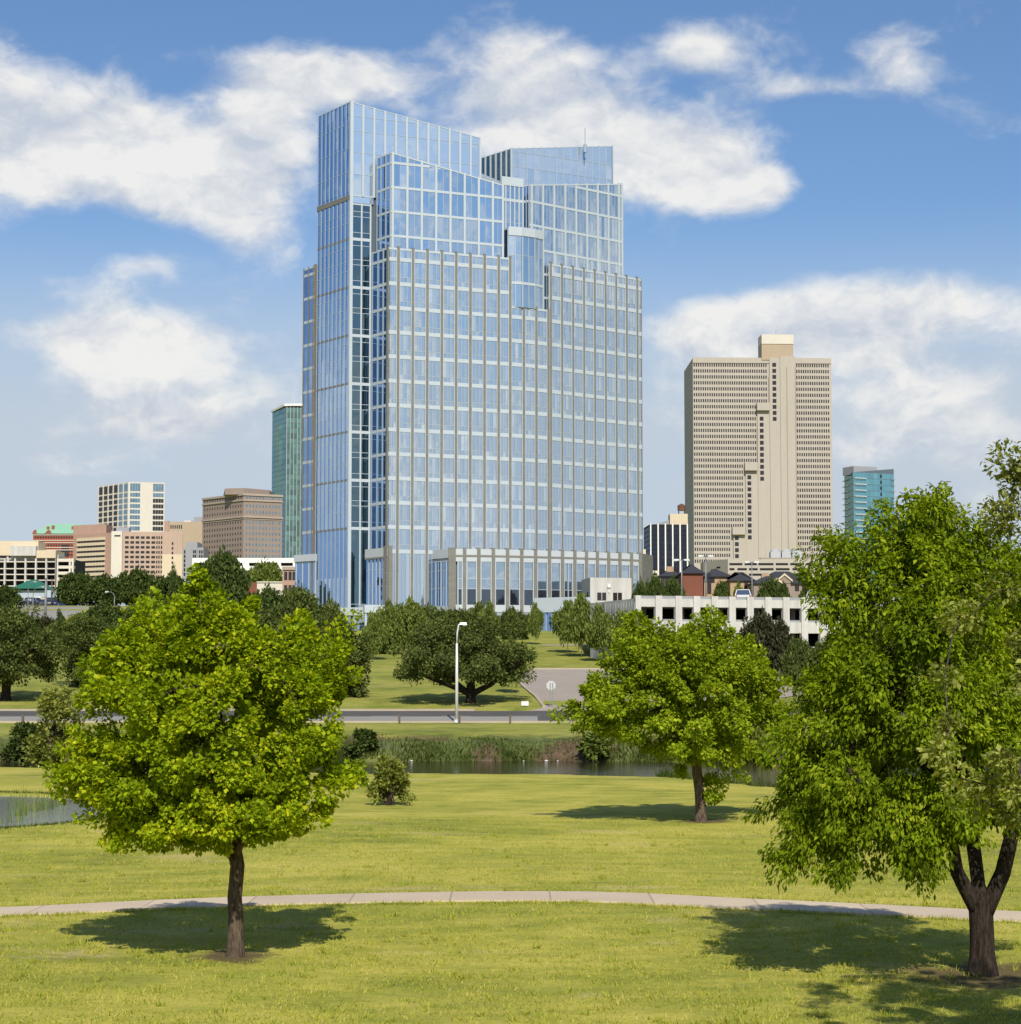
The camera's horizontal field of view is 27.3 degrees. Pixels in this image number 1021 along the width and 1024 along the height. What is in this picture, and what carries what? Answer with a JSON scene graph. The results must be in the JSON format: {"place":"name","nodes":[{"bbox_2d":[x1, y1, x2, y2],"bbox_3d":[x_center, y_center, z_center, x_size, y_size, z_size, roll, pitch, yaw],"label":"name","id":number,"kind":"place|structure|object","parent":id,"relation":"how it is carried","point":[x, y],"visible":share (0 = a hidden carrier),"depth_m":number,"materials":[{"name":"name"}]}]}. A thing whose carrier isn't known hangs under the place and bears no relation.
{"place":"outdoors","nodes":[
{"label":"outdoors","id":0,"kind":"place"},
{"bbox_2d":[0,796,102,826],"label":"pond water","id":1,"kind":"structure","parent":0,"point":[61,813],"depth_m":86.20,"materials":[{"name":"grey liquid"}]},
{"bbox_2d":[0,785,69,824],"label":"pond reeds","id":2,"kind":"object","parent":1,"relation":"in","point":[21,810],"visible":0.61,"depth_m":86.59,"materials":[{"name":"plant"}]},
{"bbox_2d":[0,789,105,830],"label":"pond edge grass","id":3,"kind":"structure","parent":0,"point":[36,824],"depth_m":78.51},
{"bbox_2d":[16,607,91,619],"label":"side street","id":4,"kind":"structure","parent":0,"point":[53,614],"depth_m":362.77,"materials":[{"name":"asphalt"}]},
{"bbox_2d":[31,524,82,558],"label":"red brick hall","id":5,"kind":"structure","parent":0,"point":[57,537],"depth_m":1052.06,"materials":[{"name":"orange brick"}]},
{"bbox_2d":[97,482,164,531],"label":"cream office block","id":6,"kind":"structure","parent":0,"point":[136,506],"depth_m":1106.51,"materials":[{"name":"concrete"}]},
{"bbox_2d":[164,517,202,573],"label":"tan brick block","id":7,"kind":"structure","parent":0,"point":[192,531],"depth_m":1182.71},
{"bbox_2d":[183,542,208,579],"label":"grey stepped block","id":8,"kind":"structure","parent":0,"point":[191,550],"depth_m":980.89,"materials":[{"name":"concrete"}]},
{"bbox_2d":[201,488,282,557],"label":"brown brick block","id":9,"kind":"structure","parent":0,"point":[243,522],"depth_m":1009.31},
{"bbox_2d":[0,716,537,720],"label":"road","id":10,"kind":"structure","parent":0,"point":[373,718],"depth_m":177.86,"materials":[{"name":"asphalt"}]},
{"bbox_2d":[271,403,301,557],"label":"teal glass tower","id":11,"kind":"structure","parent":0,"point":[287,451],"depth_m":1258.38,"materials":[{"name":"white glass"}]},
{"bbox_2d":[0,761,987,786],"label":"river water","id":12,"kind":"structure","parent":0,"point":[625,768],"depth_m":138.53,"materials":[{"name":"grey liquid"}]},
{"bbox_2d":[0,711,1013,720],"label":"road","id":13,"kind":"structure","parent":0,"point":[541,715],"depth_m":183.93,"materials":[{"name":"asphalt"}]},
{"bbox_2d":[0,606,1020,1023],"bbox_3d":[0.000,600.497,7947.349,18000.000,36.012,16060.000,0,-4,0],"label":"ground","id":14,"kind":"structure","parent":0,"point":[544,798],"depth_m":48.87,"materials":[{"name":"green plant"}]},
{"bbox_2d":[0,584,24,608],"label":"broadleaf tree","id":15,"kind":"object","parent":14,"relation":"on","point":[9,596],"visible":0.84,"depth_m":368.12,"materials":[{"name":"green plant"}]},
{"bbox_2d":[0,720,45,761],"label":"shrub","id":16,"kind":"object","parent":14,"relation":"on","point":[12,751],"visible":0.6,"depth_m":148.75,"materials":[{"name":"green plant"}]},
{"bbox_2d":[0,541,64,588],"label":"parking structure","id":17,"kind":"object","parent":14,"relation":"on","point":[21,562],"visible":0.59,"depth_m":722.87,"materials":[{"name":"concrete"}]},
{"bbox_2d":[0,604,67,700],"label":"live oak","id":18,"kind":"object","parent":14,"relation":"on","point":[14,663],"visible":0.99,"depth_m":193.59,"materials":[{"name":"green plant"}]},
{"bbox_2d":[12,580,65,605],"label":"green roofed pavilion","id":19,"kind":"structure","parent":14,"relation":"on","point":[39,591],"depth_m":520.02,"materials":[{"name":"metal"}]},
{"bbox_2d":[21,684,86,767],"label":"shrub","id":20,"kind":"object","parent":14,"relation":"on","point":[50,711],"visible":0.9,"depth_m":133.29,"materials":[{"name":"green plant"}]},
{"bbox_2d":[56,558,84,589],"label":"stacked parking ramp","id":21,"kind":"structure","parent":14,"relation":"on","point":[66,566],"depth_m":701.32,"materials":[{"name":"concrete"}]},
{"bbox_2d":[51,569,93,605],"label":"broadleaf tree","id":22,"kind":"object","parent":14,"relation":"on","point":[70,587],"visible":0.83,"depth_m":397.37,"materials":[{"name":"green plant"}]},
{"bbox_2d":[47,613,118,687],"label":"live oak","id":23,"kind":"object","parent":14,"relation":"on","point":[90,628],"visible":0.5,"depth_m":212.06,"materials":[{"name":"green plant"}]},
{"bbox_2d":[80,572,123,605],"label":"broadleaf tree","id":24,"kind":"object","parent":14,"relation":"on","point":[94,593],"visible":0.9,"depth_m":387.88,"materials":[{"name":"green plant"}]},
{"bbox_2d":[83,599,135,632],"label":"broadleaf tree","id":25,"kind":"object","parent":14,"relation":"on","point":[110,611],"visible":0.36,"depth_m":316.11,"materials":[{"name":"green plant"}]},
{"bbox_2d":[73,524,182,579],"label":"pink brick apartments","id":26,"kind":"structure","parent":14,"relation":"on","point":[99,549],"depth_m":852.56,"materials":[{"name":"brick"}]},
{"bbox_2d":[115,564,156,605],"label":"broadleaf tree","id":27,"kind":"object","parent":14,"relation":"on","point":[136,583],"visible":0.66,"depth_m":407.66,"materials":[{"name":"green plant"}]},
{"bbox_2d":[145,570,187,602],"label":"broadleaf tree","id":28,"kind":"object","parent":14,"relation":"on","point":[162,585],"visible":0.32,"depth_m":402.50,"materials":[{"name":"green plant"}]},
{"bbox_2d":[165,564,179,602],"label":"conifer tree","id":29,"kind":"object","parent":14,"relation":"on","point":[174,584],"visible":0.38,"depth_m":394.49,"materials":[{"name":"green plant"}]},
{"bbox_2d":[41,562,368,957],"bbox_3d":[-6.177,5.045,42.365,6.514,8.069,6.155,0,-4,0],"label":"shade tree","id":30,"kind":"object","parent":14,"relation":"on","point":[231,798],"visible":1,"depth_m":41.16,"materials":[{"name":"green plant"}]},
{"bbox_2d":[195,543,251,601],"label":"broadleaf tree","id":31,"kind":"object","parent":14,"relation":"on","point":[226,571],"visible":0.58,"depth_m":357.63,"materials":[{"name":"green plant"}]},
{"bbox_2d":[192,558,294,572],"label":"white parking deck","id":32,"kind":"structure","parent":14,"relation":"on","point":[247,563],"depth_m":640.73,"materials":[{"name":"paint"}]},
{"bbox_2d":[247,556,282,582],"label":"broadleaf tree","id":33,"kind":"object","parent":14,"relation":"on","point":[262,571],"visible":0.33,"depth_m":556.92,"materials":[{"name":"green plant"}]},
{"bbox_2d":[248,581,281,594],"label":"flat building","id":34,"kind":"structure","parent":14,"relation":"on","point":[277,585],"depth_m":479.91,"materials":[{"name":"brick"}]},
{"bbox_2d":[249,583,283,625],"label":"broadleaf tree","id":35,"kind":"object","parent":14,"relation":"on","point":[270,598],"visible":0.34,"depth_m":328.37,"materials":[{"name":"green plant"}]},
{"bbox_2d":[282,567,294,595],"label":"brick office building","id":36,"kind":"structure","parent":14,"relation":"on","point":[288,577],"depth_m":460.18,"materials":[{"name":"brick"}]},
{"bbox_2d":[266,579,320,637],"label":"broadleaf tree","id":37,"kind":"object","parent":14,"relation":"on","point":[296,597],"visible":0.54,"depth_m":302.98,"materials":[{"name":"green plant"}]},
{"bbox_2d":[269,613,373,697],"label":"live oak","id":38,"kind":"object","parent":14,"relation":"on","point":[362,659],"visible":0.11,"depth_m":198.94,"materials":[{"name":"green plant"}]},
{"bbox_2d":[314,597,348,622],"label":"broadleaf tree","id":39,"kind":"object","parent":14,"relation":"on","point":[331,609],"visible":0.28,"depth_m":299.27,"materials":[{"name":"green plant"}]},
{"bbox_2d":[343,727,378,756],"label":"shrub","id":40,"kind":"object","parent":14,"relation":"on","point":[365,739],"visible":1,"depth_m":149.67,"materials":[{"name":"green plant"}]},
{"bbox_2d":[361,615,388,659],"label":"young tree","id":41,"kind":"object","parent":14,"relation":"on","point":[375,631],"visible":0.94,"depth_m":260.87,"materials":[{"name":"green plant"}]},
{"bbox_2d":[367,598,405,654],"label":"broadleaf tree","id":42,"kind":"object","parent":14,"relation":"on","point":[390,616],"visible":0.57,"depth_m":273.73,"materials":[{"name":"green plant"}]},
{"bbox_2d":[364,754,417,805],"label":"shrub","id":43,"kind":"object","parent":14,"relation":"on","point":[388,772],"visible":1,"depth_m":91.18,"materials":[{"name":"green plant"}]},
{"bbox_2d":[395,595,428,648],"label":"broadleaf tree","id":44,"kind":"object","parent":14,"relation":"on","point":[412,611],"visible":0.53,"depth_m":288.43,"materials":[{"name":"green plant"}]},
{"bbox_2d":[0,709,825,722],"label":"road kerb","id":45,"kind":"structure","parent":14,"relation":"on","point":[344,721],"depth_m":173.93,"materials":[{"name":"concrete"}]},
{"bbox_2d":[421,601,449,628],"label":"broadleaf tree","id":46,"kind":"object","parent":14,"relation":"on","point":[433,612],"visible":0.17,"depth_m":298.31,"materials":[{"name":"green plant"}]},
{"bbox_2d":[454,622,466,722],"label":"street lamp","id":47,"kind":"object","parent":14,"relation":"on","point":[456,684],"visible":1,"depth_m":173.57,"materials":[{"name":"metal"}]},
{"bbox_2d":[445,607,477,636],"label":"broadleaf tree","id":48,"kind":"object","parent":14,"relation":"on","point":[460,613],"visible":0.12,"depth_m":308.45,"materials":[{"name":"green plant"}]},
{"bbox_2d":[388,615,538,702],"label":"live oak","id":49,"kind":"object","parent":14,"relation":"on","point":[474,658],"visible":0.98,"depth_m":190.60,"materials":[{"name":"green plant"}]},
{"bbox_2d":[294,100,652,630],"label":"office tower","id":50,"kind":"structure","parent":14,"relation":"on","point":[472,433],"depth_m":365.93,"materials":[{"name":"glass"}]},
{"bbox_2d":[351,530,358,606],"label":"window","id":51,"kind":"structure","parent":50,"relation":"in","point":[354,533],"depth_m":359.33,"materials":[{"name":"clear glass"}]},
{"bbox_2d":[353,103,361,195],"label":"window","id":52,"kind":"structure","parent":50,"relation":"in","point":[357,141],"depth_m":364.90,"materials":[{"name":"blue glass"}]},
{"bbox_2d":[360,530,367,604],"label":"window","id":53,"kind":"structure","parent":50,"relation":"in","point":[364,533],"depth_m":360.03,"materials":[{"name":"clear glass"}]},
{"bbox_2d":[364,106,372,196],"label":"window","id":54,"kind":"structure","parent":50,"relation":"in","point":[368,112],"depth_m":365.79,"materials":[{"name":"blue glass"}]},
{"bbox_2d":[375,109,383,197],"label":"window","id":55,"kind":"structure","parent":50,"relation":"in","point":[379,115],"depth_m":366.77,"materials":[{"name":"blue glass"}]},
{"bbox_2d":[386,112,394,153],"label":"window","id":56,"kind":"structure","parent":50,"relation":"in","point":[390,118],"depth_m":367.67,"materials":[{"name":"blue glass"}]},
{"bbox_2d":[397,115,405,155],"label":"window","id":57,"kind":"structure","parent":50,"relation":"in","point":[401,121],"depth_m":368.48,"materials":[{"name":"blue glass"}]},
{"bbox_2d":[399,553,409,605],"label":"window","id":58,"kind":"structure","parent":50,"relation":"in","point":[404,559],"depth_m":356.45,"materials":[{"name":"blue glass"}]},
{"bbox_2d":[408,118,416,158],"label":"window","id":59,"kind":"structure","parent":50,"relation":"in","point":[412,137],"depth_m":369.29,"materials":[{"name":"blue glass"}]},
{"bbox_2d":[414,554,423,606],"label":"window","id":60,"kind":"structure","parent":50,"relation":"in","point":[418,558],"depth_m":357.49,"materials":[{"name":"blue glass"}]},
{"bbox_2d":[419,122,426,161],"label":"window","id":61,"kind":"structure","parent":50,"relation":"in","point":[422,126],"depth_m":370.10,"materials":[{"name":"blue glass"}]},
{"bbox_2d":[428,554,433,607],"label":"window","id":62,"kind":"structure","parent":50,"relation":"in","point":[430,561],"depth_m":358.36,"materials":[{"name":"blue glass"}]},
{"bbox_2d":[429,124,437,168],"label":"window","id":63,"kind":"structure","parent":50,"relation":"in","point":[433,130],"depth_m":370.92,"materials":[{"name":"blue glass"}]},
{"bbox_2d":[440,127,447,169],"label":"window","id":64,"kind":"structure","parent":50,"relation":"in","point":[443,132],"depth_m":371.64,"materials":[{"name":"blue glass"}]},
{"bbox_2d":[451,130,458,171],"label":"window","id":65,"kind":"structure","parent":50,"relation":"in","point":[454,135],"depth_m":372.55,"materials":[{"name":"blue glass"}]},
{"bbox_2d":[461,133,469,174],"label":"window","id":66,"kind":"structure","parent":50,"relation":"in","point":[465,139],"depth_m":373.28,"materials":[{"name":"blue glass"}]},
{"bbox_2d":[467,561,475,604],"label":"window","id":67,"kind":"structure","parent":50,"relation":"in","point":[471,566],"depth_m":354.54,"materials":[{"name":"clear glass"}]},
{"bbox_2d":[481,562,490,604],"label":"window","id":68,"kind":"structure","parent":50,"relation":"in","point":[485,566],"depth_m":355.06,"materials":[{"name":"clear glass"}]},
{"bbox_2d":[496,562,504,604],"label":"window","id":69,"kind":"structure","parent":50,"relation":"in","point":[500,566],"depth_m":355.75,"materials":[{"name":"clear glass"}]},
{"bbox_2d":[510,562,518,604],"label":"window","id":70,"kind":"structure","parent":50,"relation":"in","point":[514,566],"depth_m":356.53,"materials":[{"name":"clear glass"}]},
{"bbox_2d":[524,562,532,604],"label":"window","id":71,"kind":"structure","parent":50,"relation":"in","point":[528,566],"depth_m":357.49,"materials":[{"name":"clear glass"}]},
{"bbox_2d":[538,563,546,597],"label":"window","id":72,"kind":"structure","parent":50,"relation":"in","point":[542,579],"depth_m":358.63,"materials":[{"name":"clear glass"}]},
{"bbox_2d":[552,563,559,596],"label":"window","id":73,"kind":"structure","parent":50,"relation":"in","point":[555,566],"depth_m":359.86,"materials":[{"name":"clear glass"}]},
{"bbox_2d":[0,733,1008,761],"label":"bank grass","id":74,"kind":"structure","parent":14,"relation":"on","point":[505,753],"depth_m":150.88,"materials":[{"name":"plant"}]},
{"bbox_2d":[499,605,529,639],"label":"broadleaf tree","id":75,"kind":"object","parent":14,"relation":"on","point":[521,630],"visible":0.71,"depth_m":313.43,"materials":[{"name":"green plant"}]},
{"bbox_2d":[527,601,543,639],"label":"young tree","id":76,"kind":"object","parent":14,"relation":"on","point":[535,620],"visible":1,"depth_m":299.20,"materials":[{"name":"green plant"}]},
{"bbox_2d":[550,600,574,652],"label":"young tree","id":77,"kind":"object","parent":14,"relation":"on","point":[556,618],"visible":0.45,"depth_m":277.19,"materials":[{"name":"green plant"}]},
{"bbox_2d":[561,591,591,656],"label":"young tree","id":78,"kind":"object","parent":14,"relation":"on","point":[580,616],"visible":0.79,"depth_m":267.21,"materials":[{"name":"green plant"}]},
{"bbox_2d":[575,730,614,759],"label":"shrub","id":79,"kind":"object","parent":14,"relation":"on","point":[594,744],"visible":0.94,"depth_m":149.28,"materials":[{"name":"green plant"}]},
{"bbox_2d":[584,601,612,658],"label":"young tree","id":80,"kind":"object","parent":14,"relation":"on","point":[596,628],"visible":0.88,"depth_m":256.90,"materials":[{"name":"green plant"}]},
{"bbox_2d":[605,608,638,653],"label":"young tree","id":81,"kind":"object","parent":14,"relation":"on","point":[616,623],"visible":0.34,"depth_m":248.85,"materials":[{"name":"green plant"}]},
{"bbox_2d":[645,572,665,595],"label":"broadleaf tree","id":82,"kind":"object","parent":14,"relation":"on","point":[656,587],"visible":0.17,"depth_m":329.55,"materials":[{"name":"green plant"}]},
{"bbox_2d":[547,604,794,821],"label":"shade tree","id":83,"kind":"object","parent":14,"relation":"on","point":[682,670],"visible":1,"depth_m":78.62,"materials":[{"name":"green plant"}]},
{"bbox_2d":[664,571,686,595],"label":"broadleaf tree","id":84,"kind":"object","parent":14,"relation":"on","point":[672,587],"visible":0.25,"depth_m":339.00,"materials":[{"name":"green plant"}]},
{"bbox_2d":[677,564,707,595],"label":"brick house","id":85,"kind":"structure","parent":14,"relation":"on","point":[692,578],"depth_m":455.20,"materials":[{"name":"brick"}]},
{"bbox_2d":[703,569,731,596],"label":"brick house","id":86,"kind":"structure","parent":14,"relation":"on","point":[714,576],"depth_m":462.19,"materials":[{"name":"brick"}]},
{"bbox_2d":[726,572,755,596],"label":"brick house","id":87,"kind":"structure","parent":14,"relation":"on","point":[744,579],"depth_m":452.48,"materials":[{"name":"brick"}]},
{"bbox_2d":[590,595,893,658],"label":"parking garage","id":88,"kind":"structure","parent":14,"relation":"on","point":[734,610],"depth_m":255.27,"materials":[{"name":"concrete"}]},
{"bbox_2d":[581,578,630,602],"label":"stair house","id":89,"kind":"structure","parent":88,"relation":"on","point":[603,589],"depth_m":351.08,"materials":[{"name":"concrete"}]},
{"bbox_2d":[727,726,778,761],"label":"shrub","id":90,"kind":"object","parent":14,"relation":"on","point":[755,735],"visible":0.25,"depth_m":148.64,"materials":[{"name":"green plant"}]},
{"bbox_2d":[684,325,832,569],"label":"concrete high rise","id":91,"kind":"structure","parent":14,"relation":"on","point":[758,458],"depth_m":1408.90,"materials":[{"name":"beige concrete"}]},
{"bbox_2d":[739,606,793,673],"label":"broadleaf tree","id":92,"kind":"object","parent":14,"relation":"on","point":[770,635],"visible":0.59,"depth_m":227.69,"materials":[{"name":"green plant"}]},
{"bbox_2d":[755,574,791,597],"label":"broadleaf tree","id":93,"kind":"object","parent":14,"relation":"on","point":[774,587],"visible":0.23,"depth_m":383.70,"materials":[{"name":"green plant"}]},
{"bbox_2d":[745,571,808,597],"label":"gabled brick house","id":94,"kind":"structure","parent":14,"relation":"on","point":[794,586],"depth_m":440.10,"materials":[{"name":"brick"}]},
{"bbox_2d":[653,768,916,787],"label":"water edge grass","id":95,"kind":"structure","parent":14,"relation":"on","point":[672,775],"depth_m":109.69,"materials":[{"name":"plant"}]},
{"bbox_2d":[779,633,809,685],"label":"broadleaf tree","id":96,"kind":"object","parent":14,"relation":"on","point":[793,663],"visible":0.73,"depth_m":213.50,"materials":[{"name":"green plant"}]},
{"bbox_2d":[805,632,837,683],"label":"broadleaf tree","id":97,"kind":"object","parent":14,"relation":"on","point":[813,654],"visible":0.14,"depth_m":203.67,"materials":[{"name":"green plant"}]},
{"bbox_2d":[835,600,921,688],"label":"broadleaf tree","id":98,"kind":"object","parent":14,"relation":"on","point":[916,668],"visible":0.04,"depth_m":205.23,"materials":[{"name":"green plant"}]},
{"bbox_2d":[741,481,1020,976],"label":"shade tree","id":99,"kind":"object","parent":14,"relation":"on","point":[870,697],"visible":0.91,"depth_m":38.27,"materials":[{"name":"green plant"}]},
{"bbox_2d":[916,438,1020,832],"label":"live oak","id":100,"kind":"object","parent":14,"relation":"on","point":[1002,759],"visible":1,"depth_m":28.44,"materials":[{"name":"green plant"}]},
{"bbox_2d":[0,891,1020,921],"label":"path","id":101,"kind":"structure","parent":0,"point":[671,899],"depth_m":50.87,"materials":[{"name":"concrete"}]},
{"bbox_2d":[0,0,1020,613],"label":"sky","id":102,"kind":"structure","parent":0,"point":[842,176],"materials":[{"name":"blue"}]},
{"bbox_2d":[521,669,803,710],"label":"driveway","id":103,"kind":"structure","parent":0,"point":[567,682],"depth_m":216.17,"materials":[{"name":"concrete"}]},
{"bbox_2d":[644,514,687,574],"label":"striped office block","id":104,"kind":"structure","parent":0,"point":[665,543],"depth_m":1152.96,"materials":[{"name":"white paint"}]},
{"bbox_2d":[700,558,838,589],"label":"beige parking deck","id":105,"kind":"structure","parent":0,"point":[762,566],"depth_m":1001.00,"materials":[{"name":"concrete"}]},
{"bbox_2d":[842,466,895,581],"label":"aqua glass tower","id":106,"kind":"structure","parent":0,"point":[864,487],"depth_m":1310.57,"materials":[{"name":"teal glass"}]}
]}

